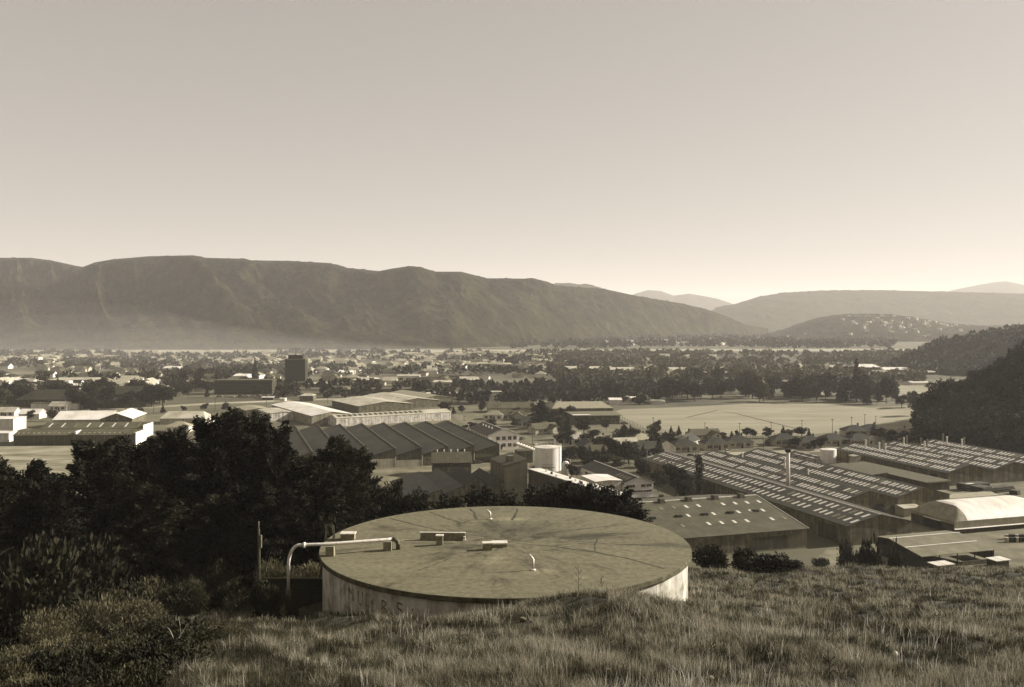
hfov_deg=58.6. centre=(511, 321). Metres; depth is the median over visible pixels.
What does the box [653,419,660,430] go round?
broadleaf tree
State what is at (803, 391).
broadleaf tree
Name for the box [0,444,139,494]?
paddock
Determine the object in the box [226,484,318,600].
macrocarpa tree
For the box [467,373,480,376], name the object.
house
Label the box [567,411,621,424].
school block
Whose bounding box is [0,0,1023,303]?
sky
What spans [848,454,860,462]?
pale kiosk
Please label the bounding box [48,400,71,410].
house
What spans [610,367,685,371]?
factory
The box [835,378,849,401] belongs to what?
fir tree
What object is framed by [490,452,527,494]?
tall block
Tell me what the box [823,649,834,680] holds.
weed
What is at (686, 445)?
house
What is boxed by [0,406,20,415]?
house
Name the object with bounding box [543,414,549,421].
broadleaf tree
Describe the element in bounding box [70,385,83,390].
broadleaf tree
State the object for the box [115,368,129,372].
house
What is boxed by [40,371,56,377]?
house
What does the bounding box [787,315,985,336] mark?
hillside houses
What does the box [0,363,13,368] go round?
house
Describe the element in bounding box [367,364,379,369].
house
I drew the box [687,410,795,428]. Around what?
path
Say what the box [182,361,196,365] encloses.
house
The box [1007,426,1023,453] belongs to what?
tree
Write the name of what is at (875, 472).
lean to
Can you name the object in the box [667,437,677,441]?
broadleaf tree
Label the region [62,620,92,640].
shrub
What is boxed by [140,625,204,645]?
shrub
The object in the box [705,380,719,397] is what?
broadleaf tree
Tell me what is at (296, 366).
office tower
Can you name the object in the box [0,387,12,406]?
broadleaf tree
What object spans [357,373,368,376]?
house
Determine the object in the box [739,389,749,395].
conical tree
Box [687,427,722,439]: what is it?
house
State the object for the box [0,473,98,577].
macrocarpa tree
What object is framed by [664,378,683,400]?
broadleaf tree
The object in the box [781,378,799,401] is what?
broadleaf tree
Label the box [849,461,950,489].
loading annexe
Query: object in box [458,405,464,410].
tree
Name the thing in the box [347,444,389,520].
macrocarpa tree
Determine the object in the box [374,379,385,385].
house
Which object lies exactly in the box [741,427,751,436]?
broadleaf tree
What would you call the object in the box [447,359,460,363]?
house
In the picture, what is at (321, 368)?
house
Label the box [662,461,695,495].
tree
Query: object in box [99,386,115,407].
broadleaf tree
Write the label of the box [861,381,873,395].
broadleaf tree
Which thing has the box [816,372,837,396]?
broadleaf tree
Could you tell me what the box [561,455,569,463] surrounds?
broadleaf tree
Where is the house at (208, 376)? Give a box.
[203,374,214,380]
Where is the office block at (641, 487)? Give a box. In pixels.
[580,460,654,497]
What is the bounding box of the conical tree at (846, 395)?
[843,387,848,401]
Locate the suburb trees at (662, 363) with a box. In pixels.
[549,347,927,382]
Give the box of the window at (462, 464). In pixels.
[461,463,469,466]
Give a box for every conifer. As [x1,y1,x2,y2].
[376,478,411,517]
[392,486,433,515]
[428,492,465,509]
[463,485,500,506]
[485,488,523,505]
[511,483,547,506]
[531,480,584,508]
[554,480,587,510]
[574,482,627,511]
[591,485,649,514]
[610,497,652,522]
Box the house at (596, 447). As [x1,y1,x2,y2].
[588,444,624,459]
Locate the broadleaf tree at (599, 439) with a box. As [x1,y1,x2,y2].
[593,435,603,443]
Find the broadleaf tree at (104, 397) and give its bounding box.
[85,389,105,404]
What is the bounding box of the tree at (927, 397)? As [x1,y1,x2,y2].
[915,389,943,409]
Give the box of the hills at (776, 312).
[712,290,1023,332]
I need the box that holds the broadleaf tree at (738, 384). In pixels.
[737,378,744,391]
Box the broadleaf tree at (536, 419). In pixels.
[528,415,542,423]
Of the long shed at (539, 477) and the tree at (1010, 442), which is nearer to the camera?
the long shed at (539, 477)
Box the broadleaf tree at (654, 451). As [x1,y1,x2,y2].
[648,447,663,455]
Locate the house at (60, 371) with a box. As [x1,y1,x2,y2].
[57,369,71,374]
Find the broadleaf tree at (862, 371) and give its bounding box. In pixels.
[858,367,868,375]
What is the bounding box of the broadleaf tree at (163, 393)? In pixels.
[155,385,174,405]
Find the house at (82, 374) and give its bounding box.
[77,372,91,376]
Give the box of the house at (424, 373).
[417,370,428,375]
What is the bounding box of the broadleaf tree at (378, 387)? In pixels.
[374,383,383,390]
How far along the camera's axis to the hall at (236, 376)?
891.74 m
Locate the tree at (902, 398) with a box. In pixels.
[894,394,906,407]
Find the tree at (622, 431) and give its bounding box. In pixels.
[613,427,629,437]
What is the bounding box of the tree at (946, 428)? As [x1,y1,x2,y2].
[931,419,961,441]
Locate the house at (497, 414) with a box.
[483,408,502,419]
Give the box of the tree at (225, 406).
[221,402,228,408]
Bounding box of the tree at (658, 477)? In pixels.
[649,469,669,491]
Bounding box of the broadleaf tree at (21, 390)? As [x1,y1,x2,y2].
[10,385,33,398]
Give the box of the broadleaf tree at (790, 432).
[785,428,793,434]
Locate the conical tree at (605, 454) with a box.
[601,445,609,462]
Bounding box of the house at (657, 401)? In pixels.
[650,400,665,403]
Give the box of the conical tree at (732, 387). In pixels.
[729,380,735,391]
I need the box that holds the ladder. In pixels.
[319,524,334,576]
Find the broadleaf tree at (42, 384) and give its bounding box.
[34,378,51,388]
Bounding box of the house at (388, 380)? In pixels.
[382,377,397,383]
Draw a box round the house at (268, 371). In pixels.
[257,368,272,374]
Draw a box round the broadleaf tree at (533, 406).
[530,403,536,411]
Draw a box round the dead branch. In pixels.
[167,617,186,645]
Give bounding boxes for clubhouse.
[159,411,210,423]
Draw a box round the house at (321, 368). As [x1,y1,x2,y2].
[314,366,329,371]
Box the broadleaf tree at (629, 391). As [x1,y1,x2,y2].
[625,388,634,395]
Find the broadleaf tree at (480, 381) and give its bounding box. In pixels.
[477,378,485,386]
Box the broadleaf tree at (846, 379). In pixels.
[835,376,851,390]
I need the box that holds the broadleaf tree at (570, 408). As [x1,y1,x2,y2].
[563,406,575,414]
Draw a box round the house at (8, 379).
[0,377,13,384]
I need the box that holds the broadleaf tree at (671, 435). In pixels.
[664,432,677,438]
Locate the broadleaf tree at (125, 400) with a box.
[116,395,133,408]
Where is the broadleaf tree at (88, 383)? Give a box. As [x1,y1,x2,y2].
[79,378,99,387]
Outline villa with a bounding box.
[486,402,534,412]
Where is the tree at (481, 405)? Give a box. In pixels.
[478,402,485,411]
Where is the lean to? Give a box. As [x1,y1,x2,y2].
[830,462,888,477]
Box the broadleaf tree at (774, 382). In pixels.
[764,375,782,392]
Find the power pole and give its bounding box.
[257,521,261,614]
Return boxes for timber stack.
[956,481,989,490]
[970,484,992,491]
[992,484,1014,492]
[1009,489,1021,494]
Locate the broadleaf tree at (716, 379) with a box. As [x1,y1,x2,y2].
[709,375,720,382]
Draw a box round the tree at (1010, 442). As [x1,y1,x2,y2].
[997,430,1023,451]
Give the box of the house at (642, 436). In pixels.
[629,431,649,440]
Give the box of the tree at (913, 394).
[907,389,919,403]
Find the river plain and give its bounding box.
[9,349,916,351]
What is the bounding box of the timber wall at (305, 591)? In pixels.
[262,577,322,608]
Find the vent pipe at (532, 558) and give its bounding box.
[528,554,535,570]
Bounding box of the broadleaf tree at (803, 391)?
[795,378,812,401]
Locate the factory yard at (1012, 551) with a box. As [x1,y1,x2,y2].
[808,482,1023,568]
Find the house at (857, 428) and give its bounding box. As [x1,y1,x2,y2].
[839,423,869,436]
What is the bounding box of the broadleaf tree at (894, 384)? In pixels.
[887,379,899,396]
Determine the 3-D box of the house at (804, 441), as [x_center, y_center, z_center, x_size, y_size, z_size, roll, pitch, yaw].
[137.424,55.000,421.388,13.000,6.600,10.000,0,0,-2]
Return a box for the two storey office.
[469,421,519,448]
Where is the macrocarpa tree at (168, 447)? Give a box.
[147,424,202,554]
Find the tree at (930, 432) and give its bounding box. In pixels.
[919,419,948,439]
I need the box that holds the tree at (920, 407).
[910,395,934,416]
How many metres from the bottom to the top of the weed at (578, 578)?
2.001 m
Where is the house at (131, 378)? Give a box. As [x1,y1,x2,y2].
[127,377,144,380]
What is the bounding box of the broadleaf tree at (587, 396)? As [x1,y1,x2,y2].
[582,393,590,400]
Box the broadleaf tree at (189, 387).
[182,383,193,395]
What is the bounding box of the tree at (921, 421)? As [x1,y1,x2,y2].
[913,414,939,439]
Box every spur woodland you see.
[889,323,1023,375]
[909,339,1023,451]
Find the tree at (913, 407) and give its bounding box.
[908,397,918,409]
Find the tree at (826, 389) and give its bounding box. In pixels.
[821,378,830,399]
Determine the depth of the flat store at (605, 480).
300.89 m
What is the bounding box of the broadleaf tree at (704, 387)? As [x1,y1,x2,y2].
[700,383,707,394]
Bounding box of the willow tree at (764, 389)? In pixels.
[754,381,770,401]
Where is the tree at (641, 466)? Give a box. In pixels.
[634,457,650,476]
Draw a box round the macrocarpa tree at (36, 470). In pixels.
[0,458,79,542]
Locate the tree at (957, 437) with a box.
[952,430,970,444]
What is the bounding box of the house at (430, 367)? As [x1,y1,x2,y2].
[426,365,437,369]
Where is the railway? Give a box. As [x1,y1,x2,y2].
[82,380,787,410]
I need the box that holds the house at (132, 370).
[129,368,138,372]
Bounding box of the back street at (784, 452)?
[690,442,917,456]
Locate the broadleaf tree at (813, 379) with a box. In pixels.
[802,374,818,390]
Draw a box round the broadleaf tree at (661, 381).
[655,376,670,386]
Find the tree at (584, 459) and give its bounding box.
[580,456,589,464]
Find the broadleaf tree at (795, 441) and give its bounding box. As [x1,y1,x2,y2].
[787,437,800,447]
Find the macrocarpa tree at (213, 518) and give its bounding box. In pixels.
[167,492,255,604]
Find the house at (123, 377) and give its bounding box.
[118,375,138,379]
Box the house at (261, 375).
[254,372,265,378]
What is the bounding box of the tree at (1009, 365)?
[998,358,1022,373]
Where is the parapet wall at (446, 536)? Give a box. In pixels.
[420,532,465,540]
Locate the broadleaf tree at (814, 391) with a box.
[808,384,823,400]
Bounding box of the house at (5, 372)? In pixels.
[0,370,11,375]
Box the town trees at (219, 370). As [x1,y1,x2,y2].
[0,347,579,382]
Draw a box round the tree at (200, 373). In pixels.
[193,366,206,379]
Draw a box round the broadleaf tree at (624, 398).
[620,392,627,400]
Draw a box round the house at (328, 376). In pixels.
[321,373,342,380]
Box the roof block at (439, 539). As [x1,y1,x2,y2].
[436,534,443,545]
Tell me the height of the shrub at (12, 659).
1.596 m
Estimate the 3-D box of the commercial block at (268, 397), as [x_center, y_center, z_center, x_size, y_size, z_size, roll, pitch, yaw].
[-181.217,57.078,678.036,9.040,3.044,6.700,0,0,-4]
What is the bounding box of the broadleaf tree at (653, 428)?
[646,424,660,434]
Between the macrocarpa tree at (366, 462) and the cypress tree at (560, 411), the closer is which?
the macrocarpa tree at (366, 462)
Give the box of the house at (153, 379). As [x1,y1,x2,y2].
[144,377,159,383]
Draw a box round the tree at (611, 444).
[604,435,620,460]
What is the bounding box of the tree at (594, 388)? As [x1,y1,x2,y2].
[590,381,597,398]
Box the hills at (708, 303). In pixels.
[634,290,731,310]
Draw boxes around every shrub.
[0,528,86,620]
[0,556,56,647]
[0,635,17,654]
[0,643,53,659]
[0,651,43,661]
[0,656,35,680]
[0,674,21,686]
[0,677,24,686]
[1,657,17,665]
[9,671,62,686]
[10,648,63,672]
[13,641,66,652]
[14,605,81,646]
[14,671,83,686]
[35,636,71,649]
[35,641,97,679]
[44,673,105,686]
[47,674,101,686]
[53,639,86,646]
[55,637,110,655]
[59,560,109,628]
[59,660,118,681]
[61,628,101,643]
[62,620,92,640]
[66,644,108,670]
[67,591,126,630]
[69,529,135,604]
[69,658,124,675]
[82,679,114,686]
[85,623,111,634]
[89,653,177,686]
[90,581,146,629]
[90,625,113,637]
[90,630,142,660]
[94,631,136,644]
[96,642,142,668]
[99,662,165,686]
[107,595,173,634]
[107,645,163,669]
[109,657,155,685]
[114,621,146,633]
[116,623,151,638]
[124,629,207,665]
[125,630,149,639]
[127,572,182,615]
[134,616,174,629]
[135,618,177,638]
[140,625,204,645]
[142,636,185,647]
[143,623,171,640]
[147,635,219,674]
[150,613,222,641]
[158,573,213,618]
[165,615,209,631]
[174,554,235,609]
[186,636,211,652]
[201,623,247,641]
[202,558,251,609]
[252,556,305,592]
[252,573,281,618]
[266,593,298,621]
[294,559,322,576]
[307,513,346,570]
[691,543,730,570]
[730,546,760,571]
[746,551,796,572]
[777,559,804,569]
[811,557,829,567]
[836,534,857,566]
[854,532,885,565]
[887,536,906,568]
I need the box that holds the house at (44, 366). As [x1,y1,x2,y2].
[36,364,55,369]
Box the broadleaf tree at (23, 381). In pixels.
[16,377,35,388]
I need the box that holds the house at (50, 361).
[44,360,55,362]
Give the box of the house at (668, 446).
[656,436,677,452]
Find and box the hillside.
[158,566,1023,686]
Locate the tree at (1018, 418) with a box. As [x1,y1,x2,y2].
[1011,413,1023,433]
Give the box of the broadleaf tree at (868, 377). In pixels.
[860,373,875,388]
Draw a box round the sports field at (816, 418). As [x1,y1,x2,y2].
[615,402,913,435]
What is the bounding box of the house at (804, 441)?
[793,433,825,448]
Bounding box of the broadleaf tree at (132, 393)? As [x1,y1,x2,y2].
[124,390,138,396]
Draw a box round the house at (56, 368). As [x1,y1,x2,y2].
[50,366,64,370]
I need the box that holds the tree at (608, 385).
[603,381,612,397]
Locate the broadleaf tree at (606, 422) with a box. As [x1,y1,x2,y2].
[601,419,610,429]
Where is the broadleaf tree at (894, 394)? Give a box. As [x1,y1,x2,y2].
[891,387,898,397]
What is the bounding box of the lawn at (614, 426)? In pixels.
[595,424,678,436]
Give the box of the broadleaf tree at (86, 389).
[82,385,100,395]
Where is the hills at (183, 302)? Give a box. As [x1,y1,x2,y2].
[0,255,767,349]
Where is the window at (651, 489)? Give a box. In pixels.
[626,489,651,492]
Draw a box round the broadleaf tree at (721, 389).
[715,380,728,393]
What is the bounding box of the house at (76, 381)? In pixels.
[73,380,83,384]
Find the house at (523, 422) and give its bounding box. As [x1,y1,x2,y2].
[513,415,532,426]
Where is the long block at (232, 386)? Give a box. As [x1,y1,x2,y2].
[213,379,275,393]
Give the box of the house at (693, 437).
[676,432,700,443]
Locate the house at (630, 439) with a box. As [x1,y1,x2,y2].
[605,435,637,443]
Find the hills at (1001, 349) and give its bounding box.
[890,330,1020,375]
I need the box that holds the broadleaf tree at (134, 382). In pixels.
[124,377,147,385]
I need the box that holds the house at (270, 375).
[264,373,281,378]
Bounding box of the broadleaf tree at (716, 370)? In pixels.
[710,366,725,381]
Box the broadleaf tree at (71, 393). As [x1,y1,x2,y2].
[65,386,83,401]
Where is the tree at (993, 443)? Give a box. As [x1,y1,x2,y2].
[982,425,1007,450]
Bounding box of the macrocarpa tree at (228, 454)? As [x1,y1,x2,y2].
[167,412,262,563]
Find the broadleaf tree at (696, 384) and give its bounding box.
[684,380,699,394]
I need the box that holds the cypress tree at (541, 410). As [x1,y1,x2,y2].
[533,400,549,422]
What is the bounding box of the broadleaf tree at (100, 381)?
[95,377,108,385]
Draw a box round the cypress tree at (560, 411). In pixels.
[558,407,563,421]
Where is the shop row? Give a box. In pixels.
[448,374,467,376]
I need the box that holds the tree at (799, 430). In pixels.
[793,426,807,436]
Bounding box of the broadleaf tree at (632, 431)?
[626,427,640,435]
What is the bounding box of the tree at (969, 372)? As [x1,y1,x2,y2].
[967,369,977,377]
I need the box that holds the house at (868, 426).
[861,422,885,435]
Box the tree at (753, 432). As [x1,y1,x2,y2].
[749,429,757,435]
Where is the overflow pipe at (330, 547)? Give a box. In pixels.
[286,537,400,598]
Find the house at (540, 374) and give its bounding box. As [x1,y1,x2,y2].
[535,371,545,377]
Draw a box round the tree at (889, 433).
[883,429,897,438]
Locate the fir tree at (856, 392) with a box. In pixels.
[849,358,863,401]
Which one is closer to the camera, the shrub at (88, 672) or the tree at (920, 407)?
the shrub at (88, 672)
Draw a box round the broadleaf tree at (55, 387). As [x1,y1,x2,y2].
[46,383,64,388]
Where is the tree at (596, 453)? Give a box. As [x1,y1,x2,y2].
[589,449,603,461]
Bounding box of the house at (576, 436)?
[553,430,581,444]
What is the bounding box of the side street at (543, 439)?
[529,429,661,441]
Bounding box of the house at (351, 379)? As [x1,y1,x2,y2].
[337,377,355,385]
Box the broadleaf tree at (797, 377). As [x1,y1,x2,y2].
[789,374,800,381]
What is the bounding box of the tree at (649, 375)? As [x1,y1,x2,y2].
[645,367,654,381]
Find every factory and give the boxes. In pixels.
[50,377,117,382]
[272,401,350,424]
[272,420,499,467]
[328,408,450,425]
[332,396,413,412]
[364,392,439,407]
[389,390,452,403]
[397,374,420,381]
[433,380,451,386]
[565,366,610,368]
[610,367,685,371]
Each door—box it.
[752,535,786,550]
[788,533,801,546]
[874,504,882,511]
[923,517,941,530]
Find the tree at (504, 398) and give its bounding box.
[498,394,512,401]
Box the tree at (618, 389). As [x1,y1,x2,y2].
[614,382,623,396]
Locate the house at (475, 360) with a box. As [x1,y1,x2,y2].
[469,359,482,361]
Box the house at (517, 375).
[512,373,524,377]
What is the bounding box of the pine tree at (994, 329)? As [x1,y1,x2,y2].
[991,327,999,336]
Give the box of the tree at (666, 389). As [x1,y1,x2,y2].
[662,382,672,398]
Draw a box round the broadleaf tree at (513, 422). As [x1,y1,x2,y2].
[510,417,520,424]
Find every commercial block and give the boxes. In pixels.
[12,378,35,381]
[261,396,274,399]
[300,393,315,400]
[320,386,350,394]
[370,387,411,392]
[618,373,639,379]
[904,381,930,384]
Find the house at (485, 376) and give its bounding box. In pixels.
[479,373,489,379]
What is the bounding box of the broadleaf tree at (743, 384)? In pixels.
[739,380,753,397]
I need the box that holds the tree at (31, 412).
[25,410,35,418]
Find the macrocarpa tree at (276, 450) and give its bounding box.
[236,420,298,564]
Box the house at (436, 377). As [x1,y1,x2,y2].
[428,374,447,380]
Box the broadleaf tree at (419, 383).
[411,380,426,391]
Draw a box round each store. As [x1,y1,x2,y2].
[235,405,266,415]
[257,408,293,420]
[581,474,622,491]
[911,495,1023,532]
[950,491,998,498]
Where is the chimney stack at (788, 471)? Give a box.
[785,449,790,486]
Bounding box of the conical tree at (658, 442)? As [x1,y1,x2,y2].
[655,436,664,450]
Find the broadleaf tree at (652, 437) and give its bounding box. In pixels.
[647,431,663,440]
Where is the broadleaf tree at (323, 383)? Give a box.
[317,381,327,389]
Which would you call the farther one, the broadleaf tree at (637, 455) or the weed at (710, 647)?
the broadleaf tree at (637, 455)
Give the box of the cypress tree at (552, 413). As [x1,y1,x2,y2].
[549,410,556,421]
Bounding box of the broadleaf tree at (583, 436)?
[578,432,591,439]
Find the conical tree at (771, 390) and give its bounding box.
[766,377,774,398]
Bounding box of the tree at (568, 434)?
[552,429,576,441]
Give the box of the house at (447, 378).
[440,376,457,383]
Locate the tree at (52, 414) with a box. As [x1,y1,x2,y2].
[45,408,57,420]
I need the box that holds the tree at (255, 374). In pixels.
[251,358,259,378]
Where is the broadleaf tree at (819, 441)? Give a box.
[809,436,828,448]
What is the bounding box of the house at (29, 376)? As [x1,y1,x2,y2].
[22,374,37,377]
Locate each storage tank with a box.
[535,442,560,471]
[820,448,836,463]
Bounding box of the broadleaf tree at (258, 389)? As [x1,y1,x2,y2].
[251,384,264,393]
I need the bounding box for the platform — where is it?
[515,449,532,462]
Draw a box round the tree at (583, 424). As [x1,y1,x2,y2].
[574,417,593,432]
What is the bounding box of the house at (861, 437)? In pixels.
[844,431,875,445]
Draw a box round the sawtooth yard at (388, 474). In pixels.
[343,414,535,509]
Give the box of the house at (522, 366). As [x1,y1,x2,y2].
[512,365,528,371]
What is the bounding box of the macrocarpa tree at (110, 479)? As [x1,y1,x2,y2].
[49,438,148,594]
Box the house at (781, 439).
[767,431,794,445]
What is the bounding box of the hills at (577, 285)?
[554,283,603,288]
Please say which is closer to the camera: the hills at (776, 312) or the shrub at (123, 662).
the shrub at (123, 662)
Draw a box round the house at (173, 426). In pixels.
[165,419,192,431]
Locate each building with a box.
[0,395,20,404]
[0,416,25,430]
[0,431,16,441]
[18,409,46,418]
[30,402,83,409]
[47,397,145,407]
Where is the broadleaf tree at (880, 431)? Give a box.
[871,428,885,436]
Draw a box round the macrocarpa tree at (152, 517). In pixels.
[90,483,208,612]
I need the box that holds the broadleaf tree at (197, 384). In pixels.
[189,378,203,390]
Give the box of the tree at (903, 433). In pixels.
[897,430,914,442]
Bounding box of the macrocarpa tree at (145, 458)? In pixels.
[82,433,184,570]
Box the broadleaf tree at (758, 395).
[752,389,762,401]
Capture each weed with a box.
[314,652,324,676]
[423,664,432,685]
[575,568,581,587]
[705,640,715,653]
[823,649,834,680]
[833,660,844,679]
[879,627,889,650]
[922,617,930,638]
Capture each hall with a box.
[15,389,84,406]
[52,410,117,421]
[100,408,146,421]
[104,386,143,396]
[163,366,181,368]
[233,374,251,378]
[335,370,355,374]
[353,377,379,382]
[547,401,612,415]
[849,364,879,371]
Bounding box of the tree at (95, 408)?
[90,405,98,410]
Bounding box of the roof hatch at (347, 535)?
[340,531,356,539]
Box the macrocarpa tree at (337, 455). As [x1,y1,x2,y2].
[308,434,381,525]
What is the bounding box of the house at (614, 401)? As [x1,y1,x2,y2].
[607,398,621,404]
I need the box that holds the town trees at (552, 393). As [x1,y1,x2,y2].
[163,373,663,403]
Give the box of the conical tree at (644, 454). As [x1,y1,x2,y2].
[640,444,646,457]
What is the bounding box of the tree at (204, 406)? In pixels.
[200,403,208,408]
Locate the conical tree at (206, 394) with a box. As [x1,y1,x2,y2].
[204,388,209,396]
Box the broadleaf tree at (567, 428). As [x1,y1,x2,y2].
[557,424,570,431]
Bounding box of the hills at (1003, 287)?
[947,281,1023,293]
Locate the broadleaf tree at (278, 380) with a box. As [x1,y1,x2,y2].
[273,377,282,386]
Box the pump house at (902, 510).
[894,504,918,516]
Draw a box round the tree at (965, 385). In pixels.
[957,380,978,394]
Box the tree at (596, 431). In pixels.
[588,429,600,433]
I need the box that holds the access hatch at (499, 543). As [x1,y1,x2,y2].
[492,540,507,547]
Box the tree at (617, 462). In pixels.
[611,457,625,468]
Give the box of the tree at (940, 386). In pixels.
[924,377,953,403]
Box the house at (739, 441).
[723,433,753,447]
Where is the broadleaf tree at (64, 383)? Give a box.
[62,381,72,387]
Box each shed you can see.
[12,429,146,445]
[40,422,153,436]
[460,376,478,381]
[528,468,622,500]
[567,493,808,557]
[641,451,910,545]
[694,450,896,514]
[736,448,950,504]
[836,434,993,485]
[876,441,1023,482]
[876,530,993,568]
[880,367,913,371]
[916,439,1023,463]
[925,370,937,373]
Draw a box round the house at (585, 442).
[575,437,592,450]
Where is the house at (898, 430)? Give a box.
[884,426,916,439]
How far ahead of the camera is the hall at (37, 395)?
622.77 m
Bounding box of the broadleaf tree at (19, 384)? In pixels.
[10,380,29,387]
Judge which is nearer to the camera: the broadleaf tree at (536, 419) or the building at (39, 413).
the broadleaf tree at (536, 419)
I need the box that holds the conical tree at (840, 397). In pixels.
[835,381,845,401]
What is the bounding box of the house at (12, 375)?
[3,373,20,377]
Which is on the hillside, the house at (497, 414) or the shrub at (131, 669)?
the shrub at (131, 669)
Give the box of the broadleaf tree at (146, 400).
[141,393,156,406]
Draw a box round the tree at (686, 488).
[676,479,694,495]
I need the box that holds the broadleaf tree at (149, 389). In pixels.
[136,383,161,406]
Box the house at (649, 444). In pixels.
[630,439,656,454]
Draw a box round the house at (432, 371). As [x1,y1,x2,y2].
[427,368,437,373]
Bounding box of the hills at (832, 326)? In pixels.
[758,313,1015,341]
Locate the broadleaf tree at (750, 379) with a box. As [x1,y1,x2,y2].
[741,374,761,398]
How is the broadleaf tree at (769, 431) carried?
on the ground at (817, 546)
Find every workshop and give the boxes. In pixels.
[389,472,442,510]
[424,469,465,505]
[431,449,471,473]
[447,465,485,494]
[472,468,503,494]
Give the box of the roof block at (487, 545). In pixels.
[482,541,492,550]
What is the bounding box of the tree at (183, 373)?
[179,370,188,379]
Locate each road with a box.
[178,387,433,392]
[446,404,651,480]
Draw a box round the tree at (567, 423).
[565,416,571,429]
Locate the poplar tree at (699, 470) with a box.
[694,454,704,494]
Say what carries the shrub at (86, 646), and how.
on the hillside
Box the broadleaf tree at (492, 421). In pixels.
[486,419,496,424]
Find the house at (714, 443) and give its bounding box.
[698,435,731,449]
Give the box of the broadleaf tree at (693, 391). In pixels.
[684,383,704,401]
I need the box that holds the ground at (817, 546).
[0,342,1023,569]
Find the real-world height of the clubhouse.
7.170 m
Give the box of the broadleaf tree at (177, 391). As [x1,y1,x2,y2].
[154,383,178,396]
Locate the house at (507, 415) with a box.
[500,409,524,419]
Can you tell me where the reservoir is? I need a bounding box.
[319,506,691,619]
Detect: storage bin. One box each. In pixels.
[927,560,953,567]
[985,556,1010,567]
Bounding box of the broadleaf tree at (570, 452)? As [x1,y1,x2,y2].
[561,446,577,460]
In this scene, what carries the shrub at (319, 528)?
on the hillside
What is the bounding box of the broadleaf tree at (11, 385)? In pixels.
[2,381,16,391]
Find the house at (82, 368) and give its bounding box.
[73,366,91,371]
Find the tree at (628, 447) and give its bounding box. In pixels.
[616,439,639,464]
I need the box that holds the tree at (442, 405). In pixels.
[437,401,452,410]
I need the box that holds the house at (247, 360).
[240,359,252,363]
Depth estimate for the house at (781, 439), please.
426.32 m
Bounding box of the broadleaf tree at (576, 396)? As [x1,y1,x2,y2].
[572,393,582,400]
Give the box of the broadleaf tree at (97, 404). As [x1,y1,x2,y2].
[86,395,104,405]
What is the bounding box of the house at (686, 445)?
[671,436,700,451]
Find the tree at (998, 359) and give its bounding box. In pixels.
[993,357,1005,364]
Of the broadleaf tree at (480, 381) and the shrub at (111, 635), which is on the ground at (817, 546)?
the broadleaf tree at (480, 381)
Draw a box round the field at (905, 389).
[821,385,934,396]
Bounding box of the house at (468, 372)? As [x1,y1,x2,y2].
[460,370,471,374]
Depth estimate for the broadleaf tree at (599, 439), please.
402.85 m
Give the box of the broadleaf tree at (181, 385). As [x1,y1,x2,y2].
[177,382,188,394]
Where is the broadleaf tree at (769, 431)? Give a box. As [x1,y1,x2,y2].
[762,427,774,436]
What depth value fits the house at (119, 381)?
808.51 m
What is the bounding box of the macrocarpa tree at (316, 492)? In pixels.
[264,456,353,564]
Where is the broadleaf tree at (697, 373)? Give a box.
[689,366,707,381]
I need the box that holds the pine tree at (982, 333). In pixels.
[978,329,987,338]
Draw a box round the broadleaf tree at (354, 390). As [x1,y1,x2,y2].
[351,387,359,394]
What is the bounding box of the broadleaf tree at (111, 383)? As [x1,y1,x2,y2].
[99,380,118,387]
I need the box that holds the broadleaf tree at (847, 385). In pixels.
[844,378,867,398]
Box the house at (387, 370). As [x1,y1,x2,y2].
[382,368,396,373]
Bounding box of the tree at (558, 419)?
[549,415,566,425]
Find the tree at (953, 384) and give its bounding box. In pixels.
[946,376,962,393]
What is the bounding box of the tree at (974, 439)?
[963,422,993,446]
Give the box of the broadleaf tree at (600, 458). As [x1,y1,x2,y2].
[586,454,604,463]
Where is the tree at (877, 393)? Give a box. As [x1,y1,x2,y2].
[872,386,882,400]
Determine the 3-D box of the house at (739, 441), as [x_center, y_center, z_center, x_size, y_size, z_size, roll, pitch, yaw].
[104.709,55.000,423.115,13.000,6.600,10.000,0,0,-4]
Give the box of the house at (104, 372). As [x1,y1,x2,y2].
[100,371,120,376]
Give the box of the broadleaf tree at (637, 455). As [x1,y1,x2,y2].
[631,451,641,459]
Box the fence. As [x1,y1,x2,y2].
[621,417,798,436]
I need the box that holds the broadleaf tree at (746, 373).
[740,370,756,376]
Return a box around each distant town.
[0,350,567,367]
[561,336,786,345]
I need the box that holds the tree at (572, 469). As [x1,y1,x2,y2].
[565,463,580,476]
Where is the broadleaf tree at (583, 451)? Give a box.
[576,445,590,462]
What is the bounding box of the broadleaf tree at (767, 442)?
[764,438,772,444]
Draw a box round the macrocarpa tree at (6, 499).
[0,455,25,557]
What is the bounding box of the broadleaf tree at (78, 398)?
[73,394,87,408]
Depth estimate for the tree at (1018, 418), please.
401.10 m
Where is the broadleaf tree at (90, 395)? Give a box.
[85,388,100,405]
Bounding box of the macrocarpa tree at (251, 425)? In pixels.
[215,407,277,478]
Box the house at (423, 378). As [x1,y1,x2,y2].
[416,377,430,380]
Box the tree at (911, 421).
[909,413,925,442]
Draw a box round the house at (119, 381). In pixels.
[112,380,129,383]
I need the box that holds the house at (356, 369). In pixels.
[348,367,360,372]
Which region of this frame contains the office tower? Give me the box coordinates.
[281,355,312,384]
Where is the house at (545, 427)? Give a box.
[526,421,559,434]
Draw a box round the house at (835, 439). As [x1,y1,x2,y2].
[817,431,848,445]
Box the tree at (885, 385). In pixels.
[880,377,893,403]
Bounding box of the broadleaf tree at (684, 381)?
[679,377,694,398]
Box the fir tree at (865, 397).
[861,384,871,404]
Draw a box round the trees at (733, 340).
[510,333,897,347]

